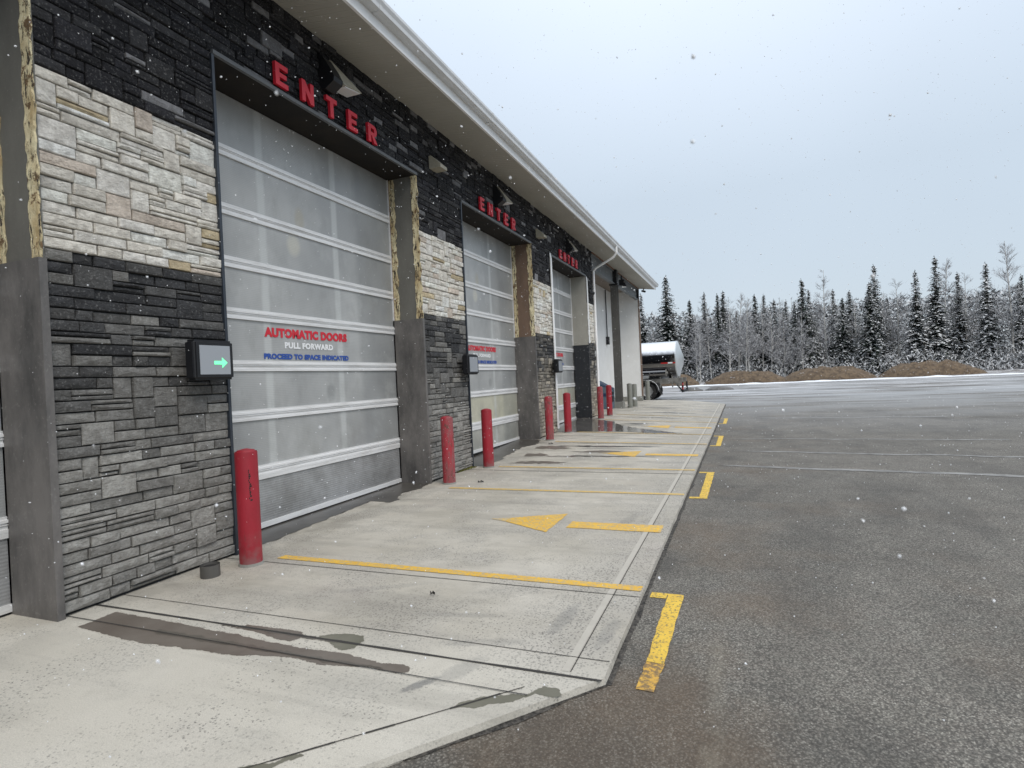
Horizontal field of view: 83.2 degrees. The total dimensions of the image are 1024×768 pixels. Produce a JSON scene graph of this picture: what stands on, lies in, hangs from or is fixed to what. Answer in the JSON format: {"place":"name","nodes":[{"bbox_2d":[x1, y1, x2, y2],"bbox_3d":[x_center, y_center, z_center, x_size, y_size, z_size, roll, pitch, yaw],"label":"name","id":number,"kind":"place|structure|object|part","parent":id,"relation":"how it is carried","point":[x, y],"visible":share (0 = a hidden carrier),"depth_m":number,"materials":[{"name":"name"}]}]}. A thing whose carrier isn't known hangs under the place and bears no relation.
{"place":"outdoors","nodes":[
{"label":"outdoors","id":0,"kind":"place"},
{"bbox_2d":[0,400,724,767],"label":"concrete apron","id":1,"kind":"object","parent":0,"point":[258,684],"visible":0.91,"depth_m":3.65,"materials":[{"name":"grey concrete"}]},
{"bbox_2d":[200,561,220,578],"bbox_3d":[-2.483,1.542,4.747,0.150,0.120,0.150,-3,0,22],"label":"stub post","id":2,"kind":"object","parent":1,"relation":"on","point":[209,570],"visible":0.88,"depth_m":4.70,"materials":[{"name":"grey paint"}]},
{"bbox_2d":[234,448,263,567],"bbox_3d":[-2.296,1.081,5.026,0.216,1.039,0.216,-3,0,22],"label":"bollard","id":3,"kind":"object","parent":1,"relation":"on","point":[248,507],"visible":0.98,"depth_m":4.95,"materials":[{"name":"red metal"}]},
{"bbox_2d":[440,416,455,484],"bbox_3d":[-0.952,0.991,8.580,0.216,1.039,0.216,-3,0,22],"label":"bollard","id":4,"kind":"object","parent":1,"relation":"on","point":[447,445],"visible":0.95,"depth_m":8.50,"materials":[{"name":"red metal"}]},
{"bbox_2d":[457,466,476,472],"bbox_3d":[-0.758,1.436,9.732,0.116,0.038,0.591,-3,0,22],"label":"moss tuft","id":5,"kind":"object","parent":1,"relation":"on","point":[471,467],"visible":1,"depth_m":9.80,"materials":[{"name":"green plant"}]},
{"bbox_2d":[481,408,494,467],"bbox_3d":[-0.421,0.940,9.896,0.216,1.039,0.216,-3,0,22],"label":"bollard","id":6,"kind":"object","parent":1,"relation":"on","point":[487,442],"visible":0.91,"depth_m":9.82,"materials":[{"name":"red metal"}]},
{"bbox_2d":[544,396,553,440],"bbox_3d":[0.848,0.796,13.188,0.216,1.039,0.216,-3,0,22],"label":"bollard","id":7,"kind":"object","parent":1,"relation":"on","point":[548,406],"visible":0.91,"depth_m":13.11,"materials":[{"name":"red metal"}]},
{"bbox_2d":[563,393,571,432],"bbox_3d":[1.398,0.736,14.550,0.216,1.039,0.216,-3,0,22],"label":"bollard","id":8,"kind":"object","parent":1,"relation":"on","point":[567,413],"visible":0.91,"depth_m":14.47,"materials":[{"name":"red metal"}]},
{"bbox_2d":[597,386,603,418],"bbox_3d":[2.734,0.591,17.847,0.216,1.039,0.216,-3,0,22],"label":"bollard","id":9,"kind":"object","parent":1,"relation":"on","point":[600,406],"visible":0.89,"depth_m":17.77,"materials":[{"name":"red metal"}]},
{"bbox_2d":[600,381,614,408],"bbox_3d":[3.609,0.419,22.144,0.570,1.090,0.840,-3,0,22],"label":"waste bin","id":10,"kind":"object","parent":1,"relation":"on","point":[603,384],"visible":0.44,"depth_m":21.81,"materials":[{"name":"blue plastic"}]},
{"bbox_2d":[606,385,612,415],"bbox_3d":[3.173,0.548,18.823,0.216,1.039,0.216,-3,0,22],"label":"bollard","id":11,"kind":"object","parent":1,"relation":"on","point":[609,399],"visible":0.9,"depth_m":18.74,"materials":[{"name":"red metal"}]},
{"bbox_2d":[627,383,632,407],"bbox_3d":[4.619,0.466,22.606,0.232,0.994,0.232,-3,0,22],"label":"bollard","id":12,"kind":"object","parent":1,"relation":"on","point":[629,396],"visible":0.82,"depth_m":22.52,"materials":[{"name":"metal"}]},
{"bbox_2d":[632,384,637,406],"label":"bollard","id":13,"kind":"object","parent":1,"relation":"on","point":[634,392],"visible":0.8,"depth_m":23.24,"materials":[{"name":"metal"}]},
{"bbox_2d":[645,381,649,399],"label":"bollard","id":14,"kind":"object","parent":1,"relation":"on","point":[647,387],"visible":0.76,"depth_m":28.66,"materials":[{"name":"metal"}]},
{"bbox_2d":[5,0,1023,757],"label":"falling snow","id":15,"kind":"structure","parent":0,"point":[631,288],"depth_m":4.16,"materials":[{"name":"white snow"}]},
{"bbox_2d":[384,0,1023,357],"label":"sky","id":16,"kind":"structure","parent":0,"point":[550,76],"materials":[{"name":"white"}]},
{"bbox_2d":[386,374,1023,767],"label":"asphalt lot","id":17,"kind":"structure","parent":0,"point":[912,658],"depth_m":3.69,"materials":[{"name":"grey asphalt"}]},
{"bbox_2d":[0,0,658,621],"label":"car wash building","id":18,"kind":"structure","parent":17,"relation":"on","point":[290,302],"depth_m":6.11,"materials":[{"name":"stone"}]},
{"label":"garage door","id":19,"kind":"part","parent":18,"relation":"part of","materials":[{"name":"metal"}]},
{"bbox_3d":[-2.467,-0.709,7.178,0.080,4.740,3.600,-3,0,22],"label":"garage door","id":20,"kind":"part","parent":18,"relation":"part of","materials":[{"name":"metal"}]},
{"bbox_3d":[-0.602,-0.873,11.890,0.080,4.660,3.600,-3,0,22],"label":"garage door","id":21,"kind":"part","parent":18,"relation":"part of","materials":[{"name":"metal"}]},
{"bbox_3d":[1.262,-1.040,16.601,0.080,4.572,3.600,-3,0,22],"label":"garage door","id":22,"kind":"part","parent":18,"relation":"part of","materials":[{"name":"metal"}]},
{"bbox_2d":[641,340,688,399],"bbox_3d":[4.563,-0.633,34.881,11.375,3.380,2.660,-2,0,24],"label":"tank trailer","id":23,"kind":"object","parent":17,"relation":"on","point":[657,373],"visible":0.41,"depth_m":32.35,"materials":[{"name":"metal"}]},
{"bbox_2d":[679,387,703,391],"bbox_3d":[13.840,0.445,44.551,1.933,0.419,1.719,-3,0,22],"label":"slush heap","id":24,"kind":"object","parent":17,"relation":"on","point":[692,389],"visible":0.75,"depth_m":43.96,"materials":[{"name":"grey snow"}]},
{"bbox_2d":[706,386,732,389],"bbox_3d":[15.985,0.363,44.470,2.286,0.382,1.480,-3,0,22],"label":"slush heap","id":25,"kind":"object","parent":17,"relation":"on","point":[720,388],"visible":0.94,"depth_m":43.98,"materials":[{"name":"grey snow"}]},
{"bbox_2d":[698,366,1023,384],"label":"forest ground","id":26,"kind":"structure","parent":0,"point":[1009,370],"depth_m":56.75,"materials":[{"name":"white snow"}]},
{"bbox_2d":[639,293,651,342],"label":"spruce tree","id":27,"kind":"object","parent":26,"relation":"on","point":[643,331],"visible":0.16,"depth_m":83.57,"materials":[{"name":"black plant"}]},
{"bbox_2d":[648,320,658,340],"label":"aspen tree","id":28,"kind":"object","parent":26,"relation":"on","point":[652,335],"visible":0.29,"depth_m":94.20,"materials":[{"name":"grey plant"}]},
{"bbox_2d":[647,316,663,342],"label":"aspen tree","id":29,"kind":"object","parent":26,"relation":"on","point":[657,330],"visible":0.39,"depth_m":81.49,"materials":[{"name":"grey plant"}]},
{"bbox_2d":[650,275,694,373],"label":"spruce tree","id":30,"kind":"object","parent":26,"relation":"on","point":[668,334],"visible":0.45,"depth_m":80.19,"materials":[{"name":"black plant"}]},
{"bbox_2d":[661,374,699,386],"bbox_3d":[18.321,-0.412,63.633,4.642,1.423,4.264,-3,0,22],"label":"dirt mound","id":31,"kind":"object","parent":26,"relation":"on","point":[691,381],"visible":0.32,"depth_m":62.37,"materials":[{"name":"brown soil"}]},
{"bbox_2d":[681,319,688,366],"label":"spruce tree","id":32,"kind":"object","parent":26,"relation":"on","point":[684,321],"visible":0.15,"depth_m":94.82,"materials":[{"name":"black plant"}]},
{"bbox_2d":[680,299,705,380],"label":"spruce tree","id":33,"kind":"object","parent":26,"relation":"on","point":[689,316],"visible":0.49,"depth_m":82.89,"materials":[{"name":"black plant"}]},
{"bbox_2d":[683,314,712,381],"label":"aspen tree","id":34,"kind":"object","parent":26,"relation":"on","point":[695,338],"visible":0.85,"depth_m":76.16,"materials":[{"name":"grey plant"}]},
{"bbox_2d":[689,324,707,382],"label":"aspen tree","id":35,"kind":"object","parent":26,"relation":"on","point":[698,355],"visible":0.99,"depth_m":73.30,"materials":[{"name":"grey plant"}]},
{"bbox_2d":[694,302,713,350],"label":"aspen tree","id":36,"kind":"object","parent":26,"relation":"on","point":[701,320],"visible":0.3,"depth_m":85.66,"materials":[{"name":"grey plant"}]},
{"bbox_2d":[698,293,714,380],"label":"spruce tree","id":37,"kind":"object","parent":26,"relation":"on","point":[706,323],"visible":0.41,"depth_m":79.39,"materials":[{"name":"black plant"}]},
{"bbox_2d":[693,302,720,378],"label":"aspen tree","id":38,"kind":"object","parent":26,"relation":"on","point":[707,337],"visible":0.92,"depth_m":75.68,"materials":[{"name":"grey plant"}]},
{"bbox_2d":[708,318,714,371],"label":"spruce tree","id":39,"kind":"object","parent":26,"relation":"on","point":[711,334],"visible":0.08,"depth_m":86.63,"materials":[{"name":"black plant"}]},
{"bbox_2d":[701,300,736,351],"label":"aspen tree","id":40,"kind":"object","parent":26,"relation":"on","point":[728,321],"visible":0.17,"depth_m":85.20,"materials":[{"name":"grey plant"}]},
{"bbox_2d":[708,293,732,377],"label":"spruce tree","id":41,"kind":"object","parent":26,"relation":"on","point":[719,328],"visible":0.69,"depth_m":77.86,"materials":[{"name":"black plant"}]},
{"bbox_2d":[712,290,740,376],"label":"spruce tree","id":42,"kind":"object","parent":26,"relation":"on","point":[723,312],"visible":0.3,"depth_m":80.27,"materials":[{"name":"black plant"}]},
{"bbox_2d":[712,308,742,371],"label":"aspen tree","id":43,"kind":"object","parent":26,"relation":"on","point":[728,342],"visible":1,"depth_m":72.20,"materials":[{"name":"grey plant"}]},
{"bbox_2d":[715,296,742,349],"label":"aspen tree","id":44,"kind":"object","parent":26,"relation":"on","point":[729,310],"visible":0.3,"depth_m":88.98,"materials":[{"name":"grey plant"}]},
{"bbox_2d":[732,312,747,369],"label":"spruce tree","id":45,"kind":"object","parent":26,"relation":"on","point":[736,318],"visible":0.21,"depth_m":85.02,"materials":[{"name":"black plant"}]},
{"bbox_2d":[723,294,761,369],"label":"aspen tree","id":46,"kind":"object","parent":26,"relation":"on","point":[741,316],"visible":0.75,"depth_m":74.43,"materials":[{"name":"grey plant"}]},
{"bbox_2d":[703,370,784,384],"bbox_3d":[25.127,-0.756,62.100,8.834,1.493,4.335,-3,0,22],"label":"dirt mound","id":47,"kind":"object","parent":26,"relation":"on","point":[736,377],"visible":0.97,"depth_m":60.73,"materials":[{"name":"brown soil"}]},
{"bbox_2d":[727,299,764,370],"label":"aspen tree","id":48,"kind":"object","parent":26,"relation":"on","point":[746,339],"visible":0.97,"depth_m":71.60,"materials":[{"name":"grey plant"}]},
{"bbox_2d":[733,304,769,371],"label":"aspen tree","id":49,"kind":"object","parent":26,"relation":"on","point":[743,346],"visible":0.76,"depth_m":72.41,"materials":[{"name":"grey plant"}]},
{"bbox_2d":[741,295,773,371],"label":"spruce tree","id":50,"kind":"object","parent":26,"relation":"on","point":[755,313],"visible":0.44,"depth_m":77.85,"materials":[{"name":"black plant"}]},
{"bbox_2d":[750,304,773,368],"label":"aspen tree","id":51,"kind":"object","parent":26,"relation":"on","point":[767,342],"visible":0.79,"depth_m":74.22,"materials":[{"name":"grey plant"}]},
{"bbox_2d":[759,294,771,345],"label":"spruce tree","id":52,"kind":"object","parent":26,"relation":"on","point":[763,302],"visible":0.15,"depth_m":84.66,"materials":[{"name":"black plant"}]},
{"bbox_2d":[760,307,771,370],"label":"spruce tree","id":53,"kind":"object","parent":26,"relation":"on","point":[763,314],"visible":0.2,"depth_m":79.51,"materials":[{"name":"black plant"}]},
{"bbox_2d":[761,310,783,371],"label":"aspen tree","id":54,"kind":"object","parent":26,"relation":"on","point":[777,342],"visible":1,"depth_m":71.80,"materials":[{"name":"grey plant"}]},
{"bbox_2d":[765,301,788,374],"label":"spruce tree","id":55,"kind":"object","parent":26,"relation":"on","point":[774,316],"visible":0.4,"depth_m":76.24,"materials":[{"name":"black plant"}]},
{"bbox_2d":[768,298,791,344],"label":"aspen tree","id":56,"kind":"object","parent":26,"relation":"on","point":[779,317],"visible":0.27,"depth_m":81.77,"materials":[{"name":"grey plant"}]},
{"bbox_2d":[769,330,794,373],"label":"aspen tree","id":57,"kind":"object","parent":26,"relation":"on","point":[785,358],"visible":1,"depth_m":70.50,"materials":[{"name":"grey plant"}]},
{"bbox_2d":[765,311,799,376],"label":"aspen tree","id":58,"kind":"object","parent":26,"relation":"on","point":[783,332],"visible":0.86,"depth_m":72.39,"materials":[{"name":"grey plant"}]},
{"bbox_2d":[779,311,787,376],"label":"spruce tree","id":59,"kind":"object","parent":26,"relation":"on","point":[785,323],"visible":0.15,"depth_m":77.75,"materials":[{"name":"black plant"}]},
{"bbox_2d":[781,299,791,341],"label":"spruce tree","id":60,"kind":"object","parent":26,"relation":"on","point":[786,310],"visible":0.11,"depth_m":83.45,"materials":[{"name":"black plant"}]},
{"bbox_2d":[787,298,800,330],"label":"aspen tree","id":61,"kind":"object","parent":26,"relation":"on","point":[789,313],"visible":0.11,"depth_m":87.80,"materials":[{"name":"grey plant"}]},
{"bbox_2d":[784,327,808,370],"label":"aspen tree","id":62,"kind":"object","parent":26,"relation":"on","point":[793,362],"visible":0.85,"depth_m":70.78,"materials":[{"name":"grey plant"}]},
{"bbox_2d":[781,314,816,368],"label":"aspen tree","id":63,"kind":"object","parent":26,"relation":"on","point":[801,331],"visible":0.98,"depth_m":70.68,"materials":[{"name":"grey plant"}]},
{"bbox_2d":[783,302,814,372],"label":"spruce tree","id":64,"kind":"object","parent":26,"relation":"on","point":[794,315],"visible":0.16,"depth_m":76.27,"materials":[{"name":"black plant"}]},
{"bbox_2d":[783,280,824,373],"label":"spruce tree","id":65,"kind":"object","parent":26,"relation":"on","point":[801,308],"visible":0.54,"depth_m":73.91,"materials":[{"name":"black plant"}]},
{"bbox_2d":[804,289,825,363],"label":"spruce tree","id":66,"kind":"object","parent":26,"relation":"on","point":[808,302],"visible":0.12,"depth_m":81.10,"materials":[{"name":"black plant"}]},
{"bbox_2d":[813,309,825,364],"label":"spruce tree","id":67,"kind":"object","parent":26,"relation":"on","point":[818,341],"visible":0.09,"depth_m":82.19,"materials":[{"name":"black plant"}]},
{"bbox_2d":[807,271,840,365],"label":"aspen tree","id":68,"kind":"object","parent":26,"relation":"on","point":[820,327],"visible":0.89,"depth_m":74.69,"materials":[{"name":"grey plant"}]},
{"bbox_2d":[818,311,829,362],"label":"aspen tree","id":69,"kind":"object","parent":26,"relation":"on","point":[826,334],"visible":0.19,"depth_m":85.50,"materials":[{"name":"grey plant"}]},
{"bbox_2d":[784,366,877,381],"bbox_3d":[32.377,-1.096,59.379,9.607,1.535,5.008,-3,0,22],"label":"dirt mound","id":70,"kind":"object","parent":26,"relation":"on","point":[834,373],"visible":0.94,"depth_m":57.93,"materials":[{"name":"brown soil"}]},
{"bbox_2d":[822,289,840,366],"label":"spruce tree","id":71,"kind":"object","parent":26,"relation":"on","point":[835,317],"visible":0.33,"depth_m":81.85,"materials":[{"name":"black plant"}]},
{"bbox_2d":[640,285,1023,365],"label":"forest","id":72,"kind":"object","parent":26,"relation":"on","point":[892,303],"visible":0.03,"depth_m":88.53,"materials":[{"name":"plant"}]},
{"bbox_2d":[830,298,854,343],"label":"aspen tree","id":73,"kind":"object","parent":26,"relation":"on","point":[849,322],"visible":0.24,"depth_m":84.50,"materials":[{"name":"grey plant"}]},
{"bbox_2d":[828,299,861,366],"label":"spruce tree","id":74,"kind":"object","parent":26,"relation":"on","point":[844,348],"visible":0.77,"depth_m":72.16,"materials":[{"name":"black plant"}]},
{"bbox_2d":[666,373,1023,386],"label":"snow bank","id":75,"kind":"structure","parent":26,"relation":"on","point":[855,379],"depth_m":53.08,"materials":[{"name":"white snow"}]},
{"bbox_2d":[841,290,859,366],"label":"spruce tree","id":76,"kind":"object","parent":26,"relation":"on","point":[849,303],"visible":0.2,"depth_m":85.03,"materials":[{"name":"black plant"}]},
{"bbox_2d":[681,340,1023,381],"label":"undergrowth","id":77,"kind":"object","parent":26,"relation":"on","point":[1010,354],"visible":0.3,"depth_m":68.59,"materials":[{"name":"plant"}]},
{"bbox_2d":[848,299,864,364],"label":"aspen tree","id":78,"kind":"object","parent":26,"relation":"on","point":[858,329],"visible":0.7,"depth_m":72.54,"materials":[{"name":"grey plant"}]},
{"bbox_2d":[850,295,868,358],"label":"spruce tree","id":79,"kind":"object","parent":26,"relation":"on","point":[865,298],"visible":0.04,"depth_m":77.80,"materials":[{"name":"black plant"}]},
{"bbox_2d":[851,282,893,374],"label":"spruce tree","id":80,"kind":"object","parent":26,"relation":"on","point":[872,348],"visible":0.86,"depth_m":69.77,"materials":[{"name":"green plant"}]},
{"bbox_2d":[860,264,897,367],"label":"spruce tree","id":81,"kind":"object","parent":26,"relation":"on","point":[875,294],"visible":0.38,"depth_m":75.16,"materials":[{"name":"black plant"}]},
{"bbox_2d":[879,302,896,362],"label":"spruce tree","id":82,"kind":"object","parent":26,"relation":"on","point":[885,326],"visible":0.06,"depth_m":82.58,"materials":[{"name":"black plant"}]},
{"bbox_2d":[878,293,903,346],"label":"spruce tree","id":83,"kind":"object","parent":26,"relation":"on","point":[888,318],"visible":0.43,"depth_m":79.74,"materials":[{"name":"grey plant"}]},
{"bbox_2d":[883,298,903,363],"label":"spruce tree","id":84,"kind":"object","parent":26,"relation":"on","point":[887,308],"visible":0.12,"depth_m":83.91,"materials":[{"name":"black plant"}]},
{"bbox_2d":[879,278,914,363],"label":"aspen tree","id":85,"kind":"object","parent":26,"relation":"on","point":[898,338],"visible":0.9,"depth_m":74.32,"materials":[{"name":"grey plant"}]},
{"bbox_2d":[896,289,928,343],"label":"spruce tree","id":86,"kind":"object","parent":26,"relation":"on","point":[909,318],"visible":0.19,"depth_m":79.87,"materials":[{"name":"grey plant"}]},
{"bbox_2d":[905,297,924,360],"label":"spruce tree","id":87,"kind":"object","parent":26,"relation":"on","point":[913,328],"visible":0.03,"depth_m":77.49,"materials":[{"name":"black plant"}]},
{"bbox_2d":[898,270,940,362],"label":"spruce tree","id":88,"kind":"object","parent":26,"relation":"on","point":[919,343],"visible":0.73,"depth_m":69.90,"materials":[{"name":"black plant"}]},
{"bbox_2d":[878,359,987,377],"bbox_3d":[41.278,-1.567,56.884,9.346,1.678,4.724,-3,0,22],"label":"dirt mound","id":89,"kind":"object","parent":26,"relation":"on","point":[933,368],"visible":0.96,"depth_m":55.55,"materials":[{"name":"brown soil"}]},
{"bbox_2d":[924,256,960,361],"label":"spruce tree","id":90,"kind":"object","parent":26,"relation":"on","point":[937,326],"visible":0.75,"depth_m":69.67,"materials":[{"name":"green plant"}]},
{"bbox_2d":[920,258,974,353],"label":"aspen tree","id":91,"kind":"object","parent":26,"relation":"on","point":[948,290],"visible":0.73,"depth_m":72.43,"materials":[{"name":"grey plant"}]},
{"bbox_2d":[943,289,976,343],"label":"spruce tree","id":92,"kind":"object","parent":26,"relation":"on","point":[953,328],"visible":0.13,"depth_m":74.62,"materials":[{"name":"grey plant"}]},
{"bbox_2d":[947,272,976,365],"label":"spruce tree","id":93,"kind":"object","parent":26,"relation":"on","point":[961,344],"visible":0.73,"depth_m":71.80,"materials":[{"name":"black plant"}]},
{"bbox_2d":[945,273,984,343],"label":"aspen tree","id":94,"kind":"object","parent":26,"relation":"on","point":[965,304],"visible":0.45,"depth_m":73.98,"materials":[{"name":"grey plant"}]},
{"bbox_2d":[965,289,995,347],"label":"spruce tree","id":95,"kind":"object","parent":26,"relation":"on","point":[976,292],"visible":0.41,"depth_m":78.38,"materials":[{"name":"grey plant"}]},
{"bbox_2d":[969,285,1006,338],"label":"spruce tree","id":96,"kind":"object","parent":26,"relation":"on","point":[984,313],"visible":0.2,"depth_m":77.51,"materials":[{"name":"grey plant"}]},
{"bbox_2d":[964,262,1016,369],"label":"spruce tree","id":97,"kind":"object","parent":26,"relation":"on","point":[987,337],"visible":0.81,"depth_m":67.72,"materials":[{"name":"green plant"}]},
{"bbox_2d":[975,241,1023,367],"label":"aspen tree","id":98,"kind":"object","parent":26,"relation":"on","point":[1010,315],"visible":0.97,"depth_m":67.00,"materials":[{"name":"grey plant"}]},
{"bbox_2d":[1007,283,1023,367],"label":"spruce tree","id":99,"kind":"object","parent":26,"relation":"on","point":[1018,325],"visible":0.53,"depth_m":71.65,"materials":[{"name":"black plant"}]},
{"bbox_2d":[1010,275,1023,364],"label":"spruce tree","id":100,"kind":"object","parent":26,"relation":"on","point":[1021,284],"visible":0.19,"depth_m":73.35,"materials":[{"name":"black plant"}]},
{"bbox_2d":[1017,307,1023,365],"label":"spruce tree","id":101,"kind":"object","parent":26,"relation":"on","point":[1022,347],"visible":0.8,"depth_m":64.30,"materials":[{"name":"black plant"}]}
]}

